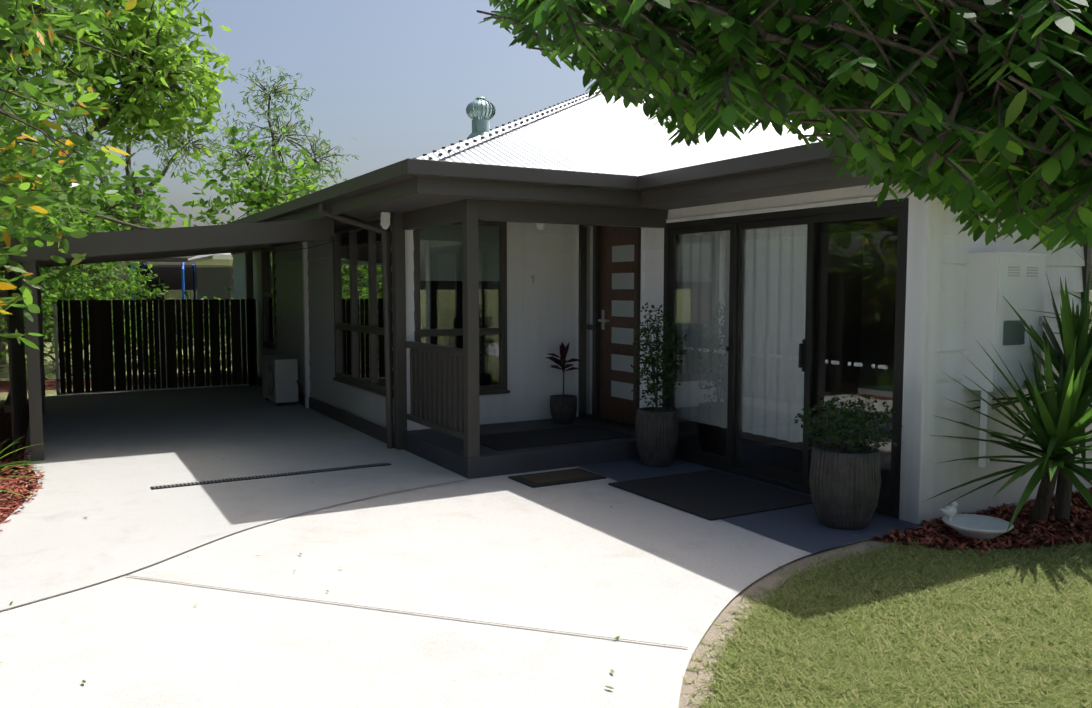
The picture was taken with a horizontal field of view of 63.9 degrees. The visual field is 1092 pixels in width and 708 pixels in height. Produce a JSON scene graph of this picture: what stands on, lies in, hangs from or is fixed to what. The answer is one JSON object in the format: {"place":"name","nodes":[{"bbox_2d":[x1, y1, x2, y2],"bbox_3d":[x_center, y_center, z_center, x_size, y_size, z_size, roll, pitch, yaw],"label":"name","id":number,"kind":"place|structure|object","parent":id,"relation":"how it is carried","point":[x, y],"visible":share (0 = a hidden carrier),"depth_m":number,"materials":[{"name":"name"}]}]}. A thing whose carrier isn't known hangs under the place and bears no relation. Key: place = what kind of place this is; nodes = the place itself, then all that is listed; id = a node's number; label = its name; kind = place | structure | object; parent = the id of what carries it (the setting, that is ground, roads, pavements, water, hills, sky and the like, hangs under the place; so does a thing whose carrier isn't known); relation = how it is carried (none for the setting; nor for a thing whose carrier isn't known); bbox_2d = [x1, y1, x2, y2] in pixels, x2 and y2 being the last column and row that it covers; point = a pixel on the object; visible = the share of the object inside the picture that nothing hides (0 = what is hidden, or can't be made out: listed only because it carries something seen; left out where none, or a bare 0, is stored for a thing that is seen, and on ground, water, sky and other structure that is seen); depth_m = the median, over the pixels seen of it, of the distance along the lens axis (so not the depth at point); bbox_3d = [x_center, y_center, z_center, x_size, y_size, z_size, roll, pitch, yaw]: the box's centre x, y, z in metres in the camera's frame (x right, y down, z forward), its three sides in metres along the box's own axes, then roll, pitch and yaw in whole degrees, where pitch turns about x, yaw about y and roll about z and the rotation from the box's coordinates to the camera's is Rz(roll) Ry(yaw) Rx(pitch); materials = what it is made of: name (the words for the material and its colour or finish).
{"place":"outdoors","nodes":[
{"label":"outdoors","id":0,"kind":"place"},
{"bbox_2d":[0,263,26,460],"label":"trunk","id":1,"kind":"object","parent":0,"point":[15,403],"visible":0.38,"depth_m":8.73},
{"bbox_2d":[0,123,87,234],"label":"tree","id":2,"kind":"object","parent":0,"point":[81,220],"depth_m":14.83,"materials":[{"name":"plant"}]},
{"bbox_2d":[0,0,237,364],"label":"tree","id":3,"kind":"object","parent":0,"point":[166,62],"depth_m":17.55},
{"bbox_2d":[16,22,233,264],"bbox_3d":[-18.132,-7.977,37.481,9.739,13.503,6.125,-2,5,-29],"label":"gum tree","id":4,"kind":"object","parent":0,"point":[157,152],"depth_m":37.76,"materials":[{"name":"green plant"}]},
{"bbox_2d":[188,253,232,265],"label":"neighbour house","id":5,"kind":"structure","parent":0,"point":[220,259],"depth_m":33.61,"materials":[{"name":"white metal"}]},
{"bbox_2d":[0,385,469,610],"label":"carport slab","id":6,"kind":"structure","parent":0,"point":[114,456],"depth_m":7.11,"materials":[{"name":"white concrete"}]},
{"bbox_2d":[53,299,257,394],"bbox_3d":[-5.758,-0.140,13.101,2.780,1.353,0.058,-2,5,-29],"label":"fence","id":7,"kind":"object","parent":6,"relation":"on","point":[100,316],"visible":0.98,"depth_m":13.02,"materials":[{"name":"metal"}]},
{"bbox_2d":[150,462,390,489],"bbox_3d":[-2.185,0.988,7.137,1.900,0.014,0.080,-2,5,-29],"label":"drain grate","id":8,"kind":"object","parent":6,"relation":"in","point":[264,476],"visible":1,"depth_m":7.07,"materials":[{"name":"black plastic"}]},
{"bbox_2d":[262,355,304,405],"bbox_3d":[-3.507,0.361,11.653,0.367,0.630,0.942,-2,5,-29],"label":"air conditioner unit","id":9,"kind":"object","parent":6,"relation":"on","point":[280,383],"visible":1,"depth_m":11.38,"materials":[{"name":"plastic"}]},
{"bbox_2d":[203,59,359,202],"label":"eucalypt tree","id":10,"kind":"object","parent":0,"point":[282,108],"depth_m":44.02,"materials":[{"name":"green plant"}]},
{"bbox_2d":[4,0,605,279],"label":"sky","id":11,"kind":"structure","parent":0,"point":[399,78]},
{"bbox_2d":[0,466,921,707],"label":"driveway","id":12,"kind":"structure","parent":0,"point":[584,557],"depth_m":4.16,"materials":[{"name":"white concrete"}]},
{"bbox_2d":[0,218,333,460],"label":"carport","id":13,"kind":"object","parent":12,"relation":"on","point":[247,239],"visible":0.85,"depth_m":8.24,"materials":[{"name":"metal"}]},
{"bbox_2d":[129,258,187,261],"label":"neighbouring roof","id":14,"kind":"structure","parent":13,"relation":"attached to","point":[168,260],"depth_m":12.84,"materials":[{"name":"grey metal"}]},
{"bbox_2d":[0,479,687,647],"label":"concrete joints","id":15,"kind":"object","parent":12,"relation":"on","point":[342,603],"visible":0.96,"depth_m":4.29,"materials":[{"name":"grey concrete"}]},
{"bbox_2d":[403,416,639,478],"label":"porch floor","id":16,"kind":"structure","parent":12,"relation":"on","point":[442,449],"depth_m":7.58,"materials":[{"name":"grey concrete"}]},
{"bbox_2d":[480,425,634,450],"bbox_3d":[0.024,0.756,7.991,1.400,0.012,0.730,-2,5,-29],"label":"porch deck mat","id":17,"kind":"object","parent":16,"relation":"on","point":[535,438],"visible":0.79,"depth_m":7.92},
{"bbox_2d":[545,342,581,423],"bbox_3d":[0.165,0.286,8.877,0.344,0.815,0.365,1,4,17],"label":"potted cordyline","id":18,"kind":"object","parent":16,"relation":"on","point":[563,408],"visible":1,"depth_m":8.78,"materials":[{"name":"ceramic"}]},
{"bbox_2d":[0,436,1044,688],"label":"fallen leaves","id":19,"kind":"object","parent":12,"relation":"on","point":[326,590],"visible":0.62,"depth_m":4.24,"materials":[{"name":"brown plant"}]},
{"bbox_2d":[402,199,667,457],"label":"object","id":20,"kind":"structure","parent":12,"relation":"on","point":[469,214],"depth_m":7.06,"materials":[{"name":"grey wood"}]},
{"bbox_2d":[406,341,463,439],"bbox_3d":[-0.963,0.292,7.700,0.060,0.740,1.360,-2,5,-29],"label":"porch balustrade","id":21,"kind":"object","parent":20,"relation":"attached to","point":[436,387],"visible":0.9,"depth_m":7.65,"materials":[{"name":"grey wood"}]},
{"bbox_2d":[508,468,606,487],"bbox_3d":[0.090,0.992,7.061,0.680,0.020,0.420,-2,5,-29],"label":"coir doormat","id":22,"kind":"object","parent":12,"relation":"on","point":[550,478],"visible":1,"depth_m":7.00,"materials":[{"name":"fabric"}]},
{"bbox_2d":[578,457,923,552],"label":"painted path","id":23,"kind":"structure","parent":12,"relation":"on","point":[796,526],"depth_m":5.76,"materials":[{"name":"concrete"}]},
{"bbox_2d":[630,302,686,466],"bbox_3d":[0.976,0.259,7.570,0.494,1.407,0.473,3,5,31],"label":"potted plant","id":24,"kind":"object","parent":23,"relation":"on","point":[656,431],"visible":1,"depth_m":7.47,"materials":[{"name":"green plant"}]},
{"bbox_2d":[608,470,812,520],"bbox_3d":[1.237,1.031,6.540,1.040,0.012,1.220,-2,5,-29],"label":"doormat","id":25,"kind":"object","parent":23,"relation":"on","point":[711,495],"visible":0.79,"depth_m":6.44,"materials":[{"name":"fabric"}]},
{"bbox_2d":[794,390,902,529],"bbox_3d":[1.933,0.674,5.638,0.662,0.868,0.648,1,4,17],"label":"potted plant","id":26,"kind":"object","parent":23,"relation":"on","point":[845,480],"visible":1,"depth_m":5.52,"materials":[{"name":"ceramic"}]},
{"bbox_2d":[0,335,1091,707],"bbox_3d":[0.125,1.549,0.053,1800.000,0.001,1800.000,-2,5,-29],"label":"ground","id":27,"kind":"structure","parent":0,"point":[4,373],"depth_m":4.76,"materials":[{"name":"green plant"}]},
{"bbox_2d":[4,279,148,341],"bbox_3d":[-18.119,-1.074,22.940,15.000,1.800,0.050,-2,5,-29],"label":"shrub","id":28,"kind":"object","parent":27,"relation":"on","point":[49,340],"visible":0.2,"depth_m":25.27,"materials":[{"name":"plant"}]},
{"bbox_2d":[0,199,160,368],"bbox_3d":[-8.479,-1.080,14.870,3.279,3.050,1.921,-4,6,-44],"label":"shrub","id":29,"kind":"object","parent":27,"relation":"on","point":[79,268],"visible":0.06,"depth_m":15.19,"materials":[{"name":"green plant"}]},
{"bbox_2d":[49,265,135,319],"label":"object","id":30,"kind":"object","parent":27,"relation":"on","point":[91,297],"visible":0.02,"depth_m":16.25,"materials":[{"name":"green plant"}]},
{"bbox_2d":[41,262,169,351],"bbox_3d":[-8.406,-1.167,16.541,2.764,2.327,2.192,-4,6,-44],"label":"shrub foliage","id":31,"kind":"object","parent":30,"relation":"attached to","point":[124,279],"visible":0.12,"depth_m":16.41,"materials":[{"name":"green plant"}]},
{"bbox_2d":[20,106,190,279],"bbox_3d":[-18.566,-4.848,23.913,18.011,9.233,6.461,-4,6,-41],"label":"tree row","id":32,"kind":"object","parent":27,"relation":"on","point":[159,212],"depth_m":27.93,"materials":[{"name":"green plant"}]},
{"bbox_2d":[0,266,225,383],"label":"bush","id":33,"kind":"object","parent":27,"relation":"on","point":[53,344],"visible":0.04,"depth_m":13.96,"materials":[{"name":"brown plant"}]},
{"bbox_2d":[0,225,232,383],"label":"hedge foliage","id":34,"kind":"object","parent":27,"relation":"on","point":[49,305],"visible":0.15,"depth_m":14.09,"materials":[{"name":"green plant"}]},
{"bbox_2d":[0,371,242,391],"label":"grass","id":35,"kind":"structure","parent":27,"relation":"on","point":[49,384],"depth_m":14.17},
{"bbox_2d":[10,121,337,268],"bbox_3d":[-11.651,-3.249,22.772,14.388,6.233,5.156,-4,6,-43],"label":"tree row","id":36,"kind":"object","parent":27,"relation":"on","point":[236,196],"depth_m":25.04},
{"bbox_2d":[128,262,233,364],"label":"neighbouring house","id":37,"kind":"structure","parent":27,"relation":"on","point":[202,281],"depth_m":16.97,"materials":[{"name":"metal"}]},
{"bbox_2d":[0,399,1091,553],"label":"mulch beds","id":38,"kind":"object","parent":27,"relation":"on","point":[5,426],"visible":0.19,"depth_m":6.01,"materials":[{"name":"red wood"}]},
{"bbox_2d":[0,437,54,497],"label":"strappy plant","id":39,"kind":"object","parent":38,"relation":"on","point":[8,464],"visible":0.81,"depth_m":7.14,"materials":[{"name":"green plant"}]},
{"bbox_2d":[0,0,136,349],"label":"magnolia tree","id":40,"kind":"object","parent":38,"relation":"on","point":[24,177],"depth_m":6.94,"materials":[{"name":"green plant"}]},
{"bbox_2d":[939,502,1013,541],"bbox_3d":[2.662,1.031,5.403,0.402,0.207,0.400,-2,5,-29],"label":"birdbath","id":41,"kind":"object","parent":38,"relation":"on","point":[980,527],"visible":1,"depth_m":5.43,"materials":[{"name":"stone"}]},
{"bbox_2d":[926,246,1091,532],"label":"yucca plant","id":42,"kind":"object","parent":38,"relation":"on","point":[1059,422],"visible":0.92,"depth_m":5.46,"materials":[{"name":"green plant"}]},
{"bbox_2d":[232,183,1091,522],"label":"house walls","id":43,"kind":"structure","parent":27,"relation":"on","point":[542,319],"depth_m":8.80,"materials":[{"name":"white paint"}]},
{"bbox_2d":[261,248,276,349],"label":"narrow side window","id":44,"kind":"structure","parent":43,"relation":"attached to","point":[268,297],"depth_m":13.11,"materials":[{"name":"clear glass"}]},
{"bbox_2d":[300,242,310,407],"bbox_3d":[-3.049,-0.396,11.114,0.075,2.220,0.110,-2,5,-29],"label":"white downpipe","id":45,"kind":"object","parent":43,"relation":"attached to","point":[305,320],"visible":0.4,"depth_m":11.09,"materials":[{"name":"metal"}]},
{"bbox_2d":[282,221,380,250],"bbox_3d":[-2.630,-1.310,9.986,0.008,0.195,4.285,-3,5,-32],"label":"overhead cable","id":46,"kind":"object","parent":43,"relation":"attached to","point":[326,243],"visible":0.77,"depth_m":9.67,"materials":[{"name":"black plastic"}]},
{"bbox_2d":[318,203,393,448],"bbox_3d":[-1.819,-0.266,8.387,0.756,2.370,0.070,1,4,16],"label":"grey downpipe","id":47,"kind":"object","parent":43,"relation":"attached to","point":[323,210],"visible":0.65,"depth_m":8.28,"materials":[{"name":"grey metal"}]},
{"bbox_2d":[333,217,482,397],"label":"side window","id":48,"kind":"structure","parent":43,"relation":"attached to","point":[358,315],"depth_m":9.14,"materials":[{"name":"clear glass"}]},
{"bbox_2d":[413,221,509,394],"bbox_3d":[-1.042,-0.344,8.959,1.140,2.040,0.955,-2,5,-29],"label":"porch window","id":49,"kind":"structure","parent":43,"relation":"attached to","point":[437,253],"depth_m":8.67,"materials":[{"name":"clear glass"}]},
{"bbox_2d":[242,189,941,523],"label":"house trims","id":50,"kind":"object","parent":43,"relation":"attached to","point":[921,339],"visible":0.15,"depth_m":5.69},
{"bbox_2d":[578,225,640,429],"bbox_3d":[0.693,-0.325,8.781,0.200,2.050,1.100,-2,5,-29],"label":"front door","id":51,"kind":"structure","parent":43,"relation":"attached to","point":[609,283],"depth_m":8.80,"materials":[{"name":"wood"}]},
{"bbox_2d":[322,174,897,232],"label":"soffit","id":52,"kind":"structure","parent":43,"relation":"on","point":[412,203],"depth_m":7.18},
{"bbox_2d":[380,212,389,229],"bbox_3d":[-1.472,-1.218,8.018,0.070,0.155,0.070,-2,5,-29],"label":"sensor light","id":53,"kind":"object","parent":52,"relation":"attached to","point":[385,220],"visible":1,"depth_m":7.99,"materials":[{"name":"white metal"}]},
{"bbox_2d":[537,223,546,229],"bbox_3d":[-0.038,-1.224,8.055,0.100,0.170,0.095,-2,5,-29],"label":"ceiling light","id":54,"kind":"object","parent":52,"relation":"attached to","point":[541,226],"visible":0.48,"depth_m":8.02,"materials":[{"name":"white metal"}]},
{"bbox_2d":[224,141,872,224],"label":"roof fascia","id":55,"kind":"structure","parent":52,"relation":"on","point":[783,167],"depth_m":6.69,"materials":[{"name":"grey metal"}]},
{"bbox_2d":[417,93,829,175],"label":"roof","id":56,"kind":"structure","parent":55,"relation":"on","point":[597,134],"depth_m":8.14,"materials":[{"name":"metal"}]},
{"bbox_2d":[466,96,495,138],"bbox_3d":[-0.579,-2.055,7.771,0.265,0.441,0.265,-2,5,-29],"label":"roof ventilator","id":57,"kind":"object","parent":56,"relation":"on","point":[480,124],"visible":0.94,"depth_m":7.70,"materials":[{"name":"silver metal"}]},
{"bbox_2d":[412,88,600,159],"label":"roof cappings","id":58,"kind":"object","parent":56,"relation":"on","point":[455,148],"visible":0.75,"depth_m":8.09,"materials":[{"name":"white metal"}]},
{"bbox_2d":[662,198,908,517],"bbox_3d":[1.746,-0.046,6.865,0.135,2.100,2.580,-2,5,-29],"label":"sliding door","id":59,"kind":"structure","parent":43,"relation":"attached to","point":[703,279],"depth_m":7.20,"materials":[{"name":"metal"}]},
{"bbox_2d":[739,224,807,450],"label":"sliding door blinds","id":60,"kind":"object","parent":59,"relation":"hanging from","point":[778,310],"depth_m":6.92,"materials":[{"name":"white fabric"}]},
{"bbox_2d":[962,252,1045,467],"bbox_3d":[3.053,0.031,5.847,0.530,1.400,0.245,-2,5,-29],"label":"meter box","id":61,"kind":"object","parent":43,"relation":"attached to","point":[1016,280],"visible":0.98,"depth_m":5.71,"materials":[{"name":"white metal"}]},
{"bbox_2d":[1081,241,1091,333],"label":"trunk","id":62,"kind":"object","parent":43,"relation":"attached to","point":[1086,268],"depth_m":6.43,"materials":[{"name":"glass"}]},
{"bbox_2d":[477,0,1091,253],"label":"tree foliage","id":63,"kind":"object","parent":27,"relation":"on","point":[972,110],"visible":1,"depth_m":1.36,"materials":[{"name":"green plant"}]},
{"bbox_2d":[679,539,895,707],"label":"lawn edge","id":64,"kind":"object","parent":27,"relation":"on","point":[765,582],"depth_m":4.12,"materials":[{"name":"beige concrete"}]},
{"bbox_2d":[739,231,897,496],"bbox_3d":[3.235,-0.212,8.472,4.170,2.250,4.040,-2,5,-29],"label":"living room interior","id":65,"kind":"object","parent":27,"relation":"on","point":[866,347],"depth_m":10.99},
{"bbox_2d":[858,385,892,445],"bbox_3d":[3.289,0.629,7.090,1.300,0.710,0.800,-2,5,-29],"label":"white table","id":66,"kind":"object","parent":65,"relation":"on","point":[876,391],"depth_m":7.05,"materials":[{"name":"metal"}]},
{"bbox_2d":[645,142,676,174],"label":"roof valley","id":67,"kind":"structure","parent":0,"point":[659,160],"depth_m":8.42,"materials":[{"name":"white metal"}]},
{"bbox_2d":[680,537,1091,707],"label":"lawn grass","id":68,"kind":"structure","parent":0,"point":[893,678],"depth_m":3.85,"materials":[{"name":"green plant"}]}
]}

